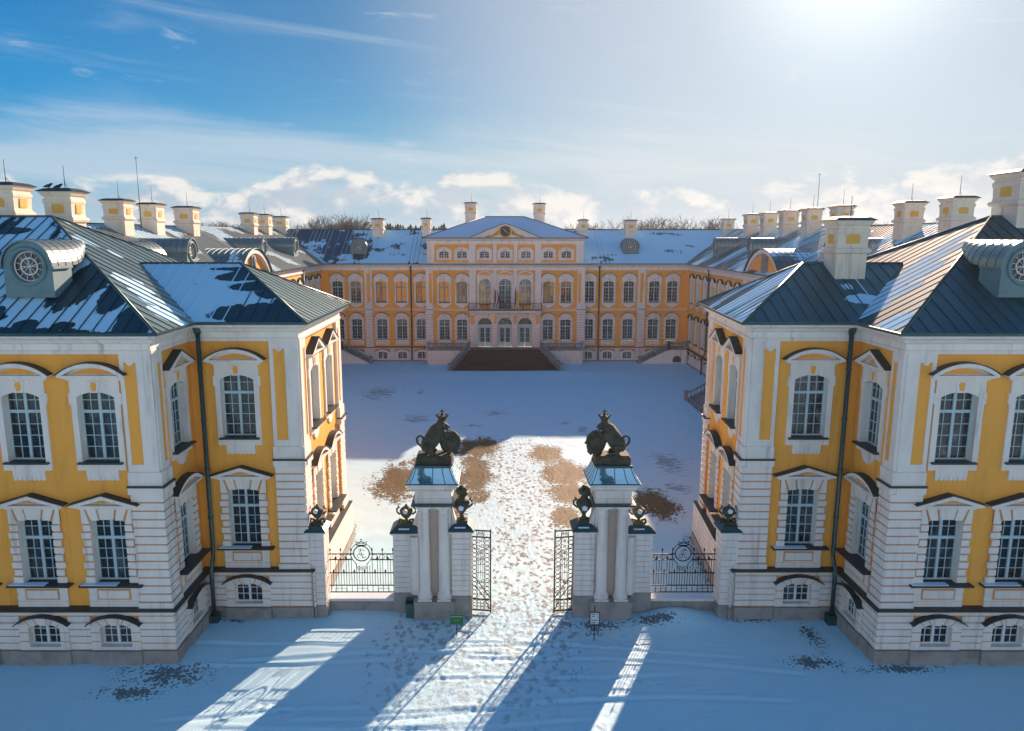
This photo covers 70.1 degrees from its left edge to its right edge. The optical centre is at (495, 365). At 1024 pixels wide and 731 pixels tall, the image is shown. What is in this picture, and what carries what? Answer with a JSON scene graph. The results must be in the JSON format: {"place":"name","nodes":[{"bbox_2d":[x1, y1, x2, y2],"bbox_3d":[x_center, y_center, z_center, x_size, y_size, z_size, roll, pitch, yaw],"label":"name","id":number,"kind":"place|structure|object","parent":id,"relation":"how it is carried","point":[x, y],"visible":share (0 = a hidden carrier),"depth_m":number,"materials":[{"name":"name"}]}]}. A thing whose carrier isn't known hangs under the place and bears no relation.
{"place":"outdoors","nodes":[
{"label":"outdoors","id":0,"kind":"place"},
{"bbox_2d":[0,343,1023,730],"bbox_3d":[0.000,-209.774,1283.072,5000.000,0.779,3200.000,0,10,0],"label":"snowy ground","id":1,"kind":"structure","parent":0,"point":[522,655],"depth_m":30.49,"materials":[{"name":"white snow"}]},
{"bbox_2d":[0,157,354,665],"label":"palace wing","id":2,"kind":"structure","parent":1,"relation":"on","point":[172,420],"depth_m":30.21,"materials":[{"name":"white paint"}]},
{"bbox_2d":[0,361,53,480],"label":"window","id":3,"kind":"structure","parent":2,"relation":"in","point":[25,441],"depth_m":28.04,"materials":[{"name":"paint"}]},
{"bbox_2d":[0,492,73,606],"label":"window","id":4,"kind":"structure","parent":2,"relation":"in","point":[36,535],"depth_m":28.90,"materials":[{"name":"paint"}]},
{"bbox_2d":[12,614,71,649],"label":"window","id":5,"kind":"structure","parent":2,"relation":"in","point":[38,631],"depth_m":29.22,"materials":[{"name":"white paint"}]},
{"bbox_2d":[53,361,126,480],"bbox_3d":[-15.200,2.145,27.873,2.640,4.675,0.690,0,10,0],"label":"window","id":6,"kind":"structure","parent":2,"relation":"in","point":[95,397],"depth_m":28.02,"materials":[{"name":"paint"}]},
{"bbox_2d":[66,492,143,606],"bbox_3d":[-15.200,7.293,28.783,2.740,4.780,0.690,0,10,0],"label":"window","id":7,"kind":"structure","parent":2,"relation":"in","point":[109,550],"depth_m":28.90,"materials":[{"name":"paint"}]},
{"bbox_2d":[84,614,142,649],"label":"window","id":8,"kind":"structure","parent":2,"relation":"in","point":[110,631],"depth_m":29.22,"materials":[{"name":"white paint"}]},
{"bbox_2d":[162,349,196,463],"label":"window","id":9,"kind":"structure","parent":2,"relation":"in","point":[174,367],"depth_m":30.14,"materials":[{"name":"paint"}]},
{"bbox_2d":[172,472,210,592],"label":"window","id":10,"kind":"structure","parent":2,"relation":"in","point":[190,552],"depth_m":31.03,"materials":[{"name":"paint"}]},
{"bbox_2d":[186,583,209,632],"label":"window","id":11,"kind":"structure","parent":2,"relation":"in","point":[197,607],"depth_m":31.51,"materials":[{"name":"white paint"}]},
{"bbox_2d":[202,347,266,453],"bbox_3d":[-11.070,1.536,31.320,2.640,4.675,0.690,0,10,0],"label":"window","id":12,"kind":"structure","parent":2,"relation":"in","point":[236,377],"depth_m":31.47,"materials":[{"name":"paint"}]},
{"bbox_2d":[208,465,274,567],"bbox_3d":[-11.070,6.684,32.230,2.740,4.780,0.690,0,10,0],"label":"window","id":13,"kind":"structure","parent":2,"relation":"in","point":[243,489],"depth_m":32.35,"materials":[{"name":"paint"}]},
{"bbox_2d":[222,574,271,606],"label":"window","id":14,"kind":"structure","parent":2,"relation":"in","point":[243,590],"depth_m":32.67,"materials":[{"name":"white paint"}]},
{"bbox_2d":[306,336,325,437],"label":"window","id":15,"kind":"structure","parent":2,"relation":"in","point":[316,344],"depth_m":34.03,"materials":[{"name":"paint"}]},
{"bbox_2d":[311,446,334,521],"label":"window","id":16,"kind":"structure","parent":2,"relation":"in","point":[317,463],"depth_m":35.19,"materials":[{"name":"paint"}]},
{"bbox_2d":[322,328,338,421],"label":"window","id":17,"kind":"structure","parent":2,"relation":"in","point":[330,335],"depth_m":36.93,"materials":[{"name":"paint"}]},
{"bbox_2d":[325,430,346,527],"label":"window","id":18,"kind":"structure","parent":2,"relation":"in","point":[335,499],"depth_m":37.75,"materials":[{"name":"paint"}]},
{"bbox_2d":[304,520,330,616],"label":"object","id":19,"kind":"structure","parent":1,"relation":"on","point":[318,548],"depth_m":32.60,"materials":[{"name":"paint"}]},
{"bbox_2d":[309,504,326,524],"bbox_3d":[-7.979,6.606,32.564,0.872,0.937,0.575,0,10,0],"label":"stone urn","id":20,"kind":"object","parent":19,"relation":"on","point":[317,510],"visible":0.99,"depth_m":32.44,"materials":[{"name":"black"}]},
{"bbox_2d":[329,539,393,591],"bbox_3d":[-6.130,9.146,33.350,2.980,2.618,0.095,0,10,0],"label":"iron railing","id":21,"kind":"object","parent":19,"relation":"attached to","point":[359,569],"visible":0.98,"depth_m":33.38,"materials":[{"name":"black metal"}]},
{"bbox_2d":[329,213,370,228],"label":"bare tree","id":22,"kind":"object","parent":1,"relation":"on","point":[343,218],"visible":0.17,"depth_m":155.16,"materials":[{"name":"brown plant"}]},
{"bbox_2d":[341,341,373,363],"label":"corner staircase","id":23,"kind":"structure","parent":1,"relation":"on","point":[349,356],"depth_m":96.01,"materials":[{"name":"grey stone"}]},
{"bbox_2d":[329,593,393,610],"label":"wall","id":24,"kind":"structure","parent":1,"relation":"on","point":[362,601],"depth_m":33.43,"materials":[{"name":"grey stone"}]},
{"bbox_2d":[405,597,414,617],"bbox_3d":[-3.860,10.950,32.917,0.420,0.860,0.420,0,10,0],"label":"litter bin","id":25,"kind":"object","parent":1,"relation":"on","point":[409,605],"visible":0.85,"depth_m":32.77,"materials":[{"name":"green metal"}]},
{"bbox_2d":[389,461,474,620],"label":"gate pier","id":26,"kind":"structure","parent":1,"relation":"on","point":[432,551],"depth_m":32.56,"materials":[{"name":"paint"}]},
{"bbox_2d":[396,504,415,524],"bbox_3d":[-4.059,6.707,33.018,0.917,0.980,0.605,0,10,0],"label":"stone urn","id":27,"kind":"object","parent":26,"relation":"on","point":[406,511],"visible":0.96,"depth_m":32.89,"materials":[{"name":"black"}]},
{"bbox_2d":[415,409,461,465],"bbox_3d":[-2.510,3.108,32.182,2.062,2.440,1.080,0,10,0],"label":"lion statue","id":28,"kind":"object","parent":26,"relation":"on","point":[450,442],"visible":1,"depth_m":31.87,"materials":[{"name":"stone"}]},
{"bbox_2d":[453,485,472,522],"bbox_3d":[-1.540,6.180,32.623,0.820,1.677,0.820,8,13,39],"label":"stone urn","id":29,"kind":"object","parent":26,"relation":"on","point":[462,503],"visible":0.96,"depth_m":32.44,"materials":[{"name":"black"}]},
{"bbox_2d":[472,529,490,612],"bbox_3d":[-0.679,9.305,33.059,0.930,4.010,0.070,1,10,8],"label":"gate leaf","id":30,"kind":"object","parent":26,"relation":"attached to","point":[478,582],"visible":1,"depth_m":33.04,"materials":[{"name":"metal"}]},
{"bbox_2d":[450,615,462,634],"bbox_3d":[-1.690,11.235,31.434,0.580,1.015,0.174,0,10,0],"label":"green sign","id":31,"kind":"object","parent":1,"relation":"on","point":[456,620],"visible":1,"depth_m":31.36,"materials":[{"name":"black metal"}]},
{"bbox_2d":[283,200,722,361],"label":"palace main building","id":32,"kind":"structure","parent":1,"relation":"on","point":[606,294],"depth_m":96.97,"materials":[{"name":"paint"}]},
{"bbox_2d":[330,273,344,299],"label":"window","id":33,"kind":"structure","parent":32,"relation":"in","point":[337,280],"depth_m":96.83,"materials":[{"name":"paint"}]},
{"bbox_2d":[339,312,346,344],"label":"window","id":34,"kind":"structure","parent":32,"relation":"in","point":[343,328],"depth_m":97.76,"materials":[{"name":"paint"}]},
{"bbox_2d":[348,273,362,306],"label":"window","id":35,"kind":"structure","parent":32,"relation":"in","point":[355,280],"depth_m":96.88,"materials":[{"name":"paint"}]},
{"bbox_2d":[349,312,364,344],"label":"window","id":36,"kind":"structure","parent":32,"relation":"in","point":[356,323],"depth_m":97.76,"materials":[{"name":"paint"}]},
{"bbox_2d":[373,273,387,306],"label":"window","id":37,"kind":"structure","parent":32,"relation":"in","point":[380,280],"depth_m":96.88,"materials":[{"name":"grey paint"}]},
{"bbox_2d":[374,312,389,344],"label":"window","id":38,"kind":"structure","parent":32,"relation":"in","point":[382,323],"depth_m":97.76,"materials":[{"name":"paint"}]},
{"bbox_2d":[376,349,389,359],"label":"window","id":39,"kind":"structure","parent":32,"relation":"in","point":[381,354],"depth_m":98.12,"materials":[{"name":"white paint"}]},
{"bbox_2d":[394,273,407,306],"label":"window","id":40,"kind":"structure","parent":32,"relation":"in","point":[400,279],"depth_m":96.88,"materials":[{"name":"grey paint"}]},
{"bbox_2d":[394,312,409,344],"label":"window","id":41,"kind":"structure","parent":32,"relation":"in","point":[401,323],"depth_m":97.76,"materials":[{"name":"paint"}]},
{"bbox_2d":[395,349,409,359],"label":"window","id":42,"kind":"structure","parent":32,"relation":"in","point":[400,354],"depth_m":98.09,"materials":[{"name":"white paint"}]},
{"bbox_2d":[413,273,425,306],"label":"window","id":43,"kind":"structure","parent":32,"relation":"in","point":[419,278],"depth_m":96.90,"materials":[{"name":"grey paint"}]},
{"bbox_2d":[414,312,426,344],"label":"window","id":44,"kind":"structure","parent":32,"relation":"in","point":[420,326],"depth_m":97.80,"materials":[{"name":"paint"}]},
{"bbox_2d":[437,273,450,307],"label":"window","id":45,"kind":"structure","parent":32,"relation":"in","point":[443,279],"depth_m":96.29,"materials":[{"name":"grey paint"}]},
{"bbox_2d":[436,247,451,259],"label":"window","id":46,"kind":"structure","parent":32,"relation":"in","point":[442,253],"depth_m":95.38,"materials":[{"name":"white paint"}]},
{"bbox_2d":[437,313,451,345],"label":"window","id":47,"kind":"structure","parent":32,"relation":"in","point":[444,320],"depth_m":97.19,"materials":[{"name":"paint"}]},
{"bbox_2d":[454,273,468,307],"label":"window","id":48,"kind":"structure","parent":32,"relation":"in","point":[461,280],"depth_m":96.29,"materials":[{"name":"grey paint"}]},
{"bbox_2d":[454,247,468,259],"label":"window","id":49,"kind":"structure","parent":32,"relation":"in","point":[460,253],"depth_m":95.39,"materials":[{"name":"white paint"}]},
{"bbox_2d":[454,313,469,345],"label":"window","id":50,"kind":"structure","parent":32,"relation":"in","point":[462,323],"depth_m":97.16,"materials":[{"name":"paint"}]},
{"bbox_2d":[475,313,492,346],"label":"door","id":51,"kind":"structure","parent":32,"relation":"in","point":[483,321],"depth_m":97.38,"materials":[{"name":"paint"}]},
{"bbox_2d":[476,271,492,308],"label":"window","id":52,"kind":"structure","parent":32,"relation":"in","point":[484,278],"depth_m":96.24,"materials":[{"name":"paint"}]},
{"bbox_2d":[477,247,491,259],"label":"window","id":53,"kind":"structure","parent":32,"relation":"in","point":[483,253],"depth_m":95.39,"materials":[{"name":"white paint"}]},
{"bbox_2d":[497,271,512,308],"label":"window","id":54,"kind":"structure","parent":32,"relation":"in","point":[504,278],"depth_m":96.29,"materials":[{"name":"paint"}]},
{"bbox_2d":[497,313,512,346],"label":"door","id":55,"kind":"structure","parent":32,"relation":"in","point":[504,320],"depth_m":97.42,"materials":[{"name":"paint"}]},
{"bbox_2d":[498,247,512,259],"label":"window","id":56,"kind":"structure","parent":32,"relation":"in","point":[504,253],"depth_m":95.40,"materials":[{"name":"white paint"}]},
{"bbox_2d":[517,271,533,308],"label":"window","id":57,"kind":"structure","parent":32,"relation":"in","point":[524,278],"depth_m":96.28,"materials":[{"name":"paint"}]},
{"bbox_2d":[517,313,534,346],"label":"door","id":58,"kind":"structure","parent":32,"relation":"in","point":[525,321],"depth_m":97.38,"materials":[{"name":"paint"}]},
{"bbox_2d":[518,247,533,259],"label":"window","id":59,"kind":"structure","parent":32,"relation":"in","point":[524,253],"depth_m":95.38,"materials":[{"name":"white paint"}]},
{"bbox_2d":[540,313,555,345],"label":"window","id":60,"kind":"structure","parent":32,"relation":"in","point":[547,323],"depth_m":97.16,"materials":[{"name":"paint"}]},
{"bbox_2d":[541,273,555,307],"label":"window","id":61,"kind":"structure","parent":32,"relation":"in","point":[548,280],"depth_m":96.29,"materials":[{"name":"grey paint"}]},
{"bbox_2d":[541,247,555,259],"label":"window","id":62,"kind":"structure","parent":32,"relation":"in","point":[547,253],"depth_m":95.38,"materials":[{"name":"white paint"}]},
{"bbox_2d":[558,313,572,345],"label":"window","id":63,"kind":"structure","parent":32,"relation":"in","point":[565,324],"depth_m":97.19,"materials":[{"name":"paint"}]},
{"bbox_2d":[559,273,573,307],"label":"window","id":64,"kind":"structure","parent":32,"relation":"in","point":[566,280],"depth_m":96.29,"materials":[{"name":"paint"}]},
{"bbox_2d":[559,247,573,259],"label":"window","id":65,"kind":"structure","parent":32,"relation":"in","point":[565,253],"depth_m":95.38,"materials":[{"name":"white paint"}]},
{"bbox_2d":[584,312,595,344],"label":"window","id":66,"kind":"structure","parent":32,"relation":"in","point":[590,323],"depth_m":97.78,"materials":[{"name":"paint"}]},
{"bbox_2d":[585,273,596,306],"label":"window","id":67,"kind":"structure","parent":32,"relation":"in","point":[590,278],"depth_m":96.88,"materials":[{"name":"paint"}]},
{"bbox_2d":[600,349,614,359],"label":"window","id":68,"kind":"structure","parent":32,"relation":"in","point":[605,354],"depth_m":98.12,"materials":[{"name":"white paint"}]},
{"bbox_2d":[600,312,615,344],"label":"window","id":69,"kind":"structure","parent":32,"relation":"in","point":[607,323],"depth_m":97.76,"materials":[{"name":"paint"}]},
{"bbox_2d":[602,273,616,306],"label":"window","id":70,"kind":"structure","parent":32,"relation":"in","point":[609,280],"depth_m":96.88,"materials":[{"name":"paint"}]},
{"bbox_2d":[619,349,633,359],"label":"window","id":71,"kind":"structure","parent":32,"relation":"in","point":[625,354],"depth_m":98.12,"materials":[{"name":"white paint"}]},
{"bbox_2d":[620,312,635,344],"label":"window","id":72,"kind":"structure","parent":32,"relation":"in","point":[627,323],"depth_m":97.77,"materials":[{"name":"paint"}]},
{"bbox_2d":[622,273,636,306],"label":"window","id":73,"kind":"structure","parent":32,"relation":"in","point":[629,280],"depth_m":96.88,"materials":[{"name":"paint"}]},
{"bbox_2d":[645,312,660,344],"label":"window","id":74,"kind":"structure","parent":32,"relation":"in","point":[653,323],"depth_m":97.76,"materials":[{"name":"paint"}]},
{"bbox_2d":[647,273,661,306],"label":"window","id":75,"kind":"structure","parent":32,"relation":"in","point":[654,280],"depth_m":96.88,"materials":[{"name":"paint"}]},
{"bbox_2d":[663,312,678,344],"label":"window","id":76,"kind":"structure","parent":32,"relation":"in","point":[671,323],"depth_m":97.76,"materials":[{"name":"paint"}]},
{"bbox_2d":[665,273,680,306],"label":"window","id":77,"kind":"structure","parent":32,"relation":"in","point":[672,279],"depth_m":96.88,"materials":[{"name":"paint"}]},
{"bbox_2d":[427,342,583,370],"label":"entrance staircase","id":78,"kind":"structure","parent":1,"relation":"on","point":[468,357],"depth_m":94.16,"materials":[{"name":"brown stone"}]},
{"bbox_2d":[586,606,602,640],"bbox_3d":[4.180,10.967,30.978,0.750,1.700,0.098,0,10,0],"label":"white sign","id":79,"kind":"object","parent":1,"relation":"on","point":[594,617],"visible":1,"depth_m":30.90,"materials":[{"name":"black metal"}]},
{"bbox_2d":[570,459,655,620],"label":"gate pier","id":80,"kind":"structure","parent":1,"relation":"on","point":[612,562],"depth_m":32.56,"materials":[{"name":"paint"}]},
{"bbox_2d":[553,529,573,612],"bbox_3d":[3.079,9.305,33.059,0.930,4.010,0.070,-1,10,-8],"label":"gate leaf","id":81,"kind":"object","parent":80,"relation":"attached to","point":[562,564],"visible":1,"depth_m":33.03,"materials":[{"name":"metal"}]},
{"bbox_2d":[573,485,592,522],"bbox_3d":[3.940,6.180,32.623,0.820,1.677,0.820,8,13,39],"label":"stone urn","id":82,"kind":"object","parent":80,"relation":"on","point":[583,504],"visible":0.96,"depth_m":32.45,"materials":[{"name":"black"}]},
{"bbox_2d":[584,409,631,465],"bbox_3d":[4.910,3.108,32.182,2.062,2.440,1.080,0,10,0],"label":"lion statue","id":83,"kind":"object","parent":80,"relation":"on","point":[596,441],"visible":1,"depth_m":31.87,"materials":[{"name":"stone"}]},
{"bbox_2d":[629,504,648,524],"bbox_3d":[6.461,6.707,33.018,0.917,0.980,0.605,0,10,0],"label":"stone urn","id":84,"kind":"object","parent":80,"relation":"on","point":[638,511],"visible":0.91,"depth_m":32.90,"materials":[{"name":"black"}]},
{"bbox_2d":[636,341,687,363],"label":"corner staircase","id":85,"kind":"structure","parent":1,"relation":"on","point":[668,354],"depth_m":95.98,"materials":[{"name":"grey stone"}]},
{"bbox_2d":[651,593,714,610],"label":"wall","id":86,"kind":"structure","parent":1,"relation":"on","point":[702,601],"depth_m":33.42,"materials":[{"name":"grey stone"}]},
{"bbox_2d":[684,383,705,413],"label":"wing staircase","id":87,"kind":"structure","parent":1,"relation":"on","point":[696,401],"depth_m":74.25,"materials":[{"name":"grey stone"}]},
{"bbox_2d":[713,520,742,617],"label":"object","id":88,"kind":"structure","parent":1,"relation":"on","point":[726,547],"depth_m":32.63,"materials":[{"name":"paint"}]},
{"bbox_2d":[650,539,715,591],"bbox_3d":[8.530,9.146,33.350,2.980,2.618,0.095,0,10,0],"label":"iron railing","id":89,"kind":"object","parent":88,"relation":"attached to","point":[682,568],"visible":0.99,"depth_m":33.37,"materials":[{"name":"black metal"}]},
{"bbox_2d":[719,504,736,524],"bbox_3d":[10.381,6.606,32.564,0.872,0.937,0.575,0,10,0],"label":"stone urn","id":90,"kind":"object","parent":88,"relation":"on","point":[728,511],"visible":1,"depth_m":32.45,"materials":[{"name":"black"}]},
{"bbox_2d":[685,168,1023,665],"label":"palace wing","id":91,"kind":"structure","parent":1,"relation":"on","point":[864,392],"depth_m":30.90,"materials":[{"name":"white paint"}]},
{"bbox_2d":[687,314,692,348],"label":"window","id":92,"kind":"structure","parent":91,"relation":"in","point":[690,323],"depth_m":95.75,"materials":[{"name":"paint"}]},
{"bbox_2d":[689,274,694,308],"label":"window","id":93,"kind":"structure","parent":91,"relation":"in","point":[692,277],"depth_m":94.90,"materials":[{"name":"paint"}]},
{"bbox_2d":[692,316,698,351],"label":"window","id":94,"kind":"structure","parent":91,"relation":"in","point":[696,329],"depth_m":92.80,"materials":[{"name":"paint"}]},
{"bbox_2d":[695,275,701,311],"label":"window","id":95,"kind":"structure","parent":91,"relation":"in","point":[698,282],"depth_m":91.90,"materials":[{"name":"paint"}]},
{"bbox_2d":[700,319,705,354],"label":"window","id":96,"kind":"structure","parent":91,"relation":"in","point":[702,340],"depth_m":89.90,"materials":[{"name":"paint"}]},
{"bbox_2d":[699,430,721,527],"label":"window","id":97,"kind":"structure","parent":91,"relation":"in","point":[710,499],"depth_m":37.78,"materials":[{"name":"paint"}]},
{"bbox_2d":[708,328,725,422],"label":"window","id":98,"kind":"structure","parent":91,"relation":"in","point":[718,336],"depth_m":36.93,"materials":[{"name":"paint"}]},
{"bbox_2d":[711,445,735,521],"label":"window","id":99,"kind":"structure","parent":91,"relation":"in","point":[726,452],"depth_m":35.17,"materials":[{"name":"paint"}]},
{"bbox_2d":[721,336,742,437],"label":"window","id":100,"kind":"structure","parent":91,"relation":"in","point":[732,344],"depth_m":34.06,"materials":[{"name":"paint"}]},
{"bbox_2d":[773,574,824,606],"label":"window","id":101,"kind":"structure","parent":91,"relation":"in","point":[794,590],"depth_m":32.67,"materials":[{"name":"white paint"}]},
{"bbox_2d":[771,465,838,567],"bbox_3d":[13.470,6.684,32.230,2.740,4.780,0.690,0,10,0],"label":"window","id":102,"kind":"structure","parent":91,"relation":"in","point":[802,502],"depth_m":32.35,"materials":[{"name":"paint"}]},
{"bbox_2d":[782,347,846,453],"bbox_3d":[13.470,1.536,31.320,2.640,4.675,0.690,0,10,0],"label":"window","id":103,"kind":"structure","parent":91,"relation":"in","point":[811,380],"depth_m":31.47,"materials":[{"name":"paint"}]},
{"bbox_2d":[836,583,863,632],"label":"window","id":104,"kind":"structure","parent":91,"relation":"in","point":[849,605],"depth_m":31.47,"materials":[{"name":"white paint"}]},
{"bbox_2d":[836,472,879,592],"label":"window","id":105,"kind":"structure","parent":91,"relation":"in","point":[864,491],"depth_m":30.98,"materials":[{"name":"paint"}]},
{"bbox_2d":[852,349,890,463],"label":"window","id":106,"kind":"structure","parent":91,"relation":"in","point":[876,369],"depth_m":30.08,"materials":[{"name":"paint"}]},
{"bbox_2d":[909,614,968,649],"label":"window","id":107,"kind":"structure","parent":91,"relation":"in","point":[934,631],"depth_m":29.22,"materials":[{"name":"white paint"}]},
{"bbox_2d":[908,492,987,606],"bbox_3d":[17.600,7.293,28.783,2.740,4.780,0.690,0,10,0],"label":"window","id":108,"kind":"structure","parent":91,"relation":"in","point":[944,536],"depth_m":28.90,"materials":[{"name":"paint"}]},
{"bbox_2d":[927,361,1002,480],"bbox_3d":[17.600,2.145,27.873,2.640,4.675,0.690,0,10,0],"label":"window","id":109,"kind":"structure","parent":91,"relation":"in","point":[960,395],"depth_m":28.01,"materials":[{"name":"paint"}]},
{"bbox_2d":[978,492,1023,606],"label":"window","id":110,"kind":"structure","parent":91,"relation":"in","point":[1005,560],"depth_m":28.96,"materials":[{"name":"paint"}]},
{"bbox_2d":[980,614,1023,649],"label":"window","id":111,"kind":"structure","parent":91,"relation":"in","point":[1005,631],"depth_m":29.26,"materials":[{"name":"white paint"}]},
{"bbox_2d":[1000,363,1023,480],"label":"window","id":112,"kind":"structure","parent":91,"relation":"in","point":[1012,460],"depth_m":28.05,"materials":[{"name":"paint"}]},
{"bbox_2d":[0,0,1023,228],"label":"sky","id":113,"kind":"structure","parent":0,"point":[403,112],"materials":[{"name":"blue"}]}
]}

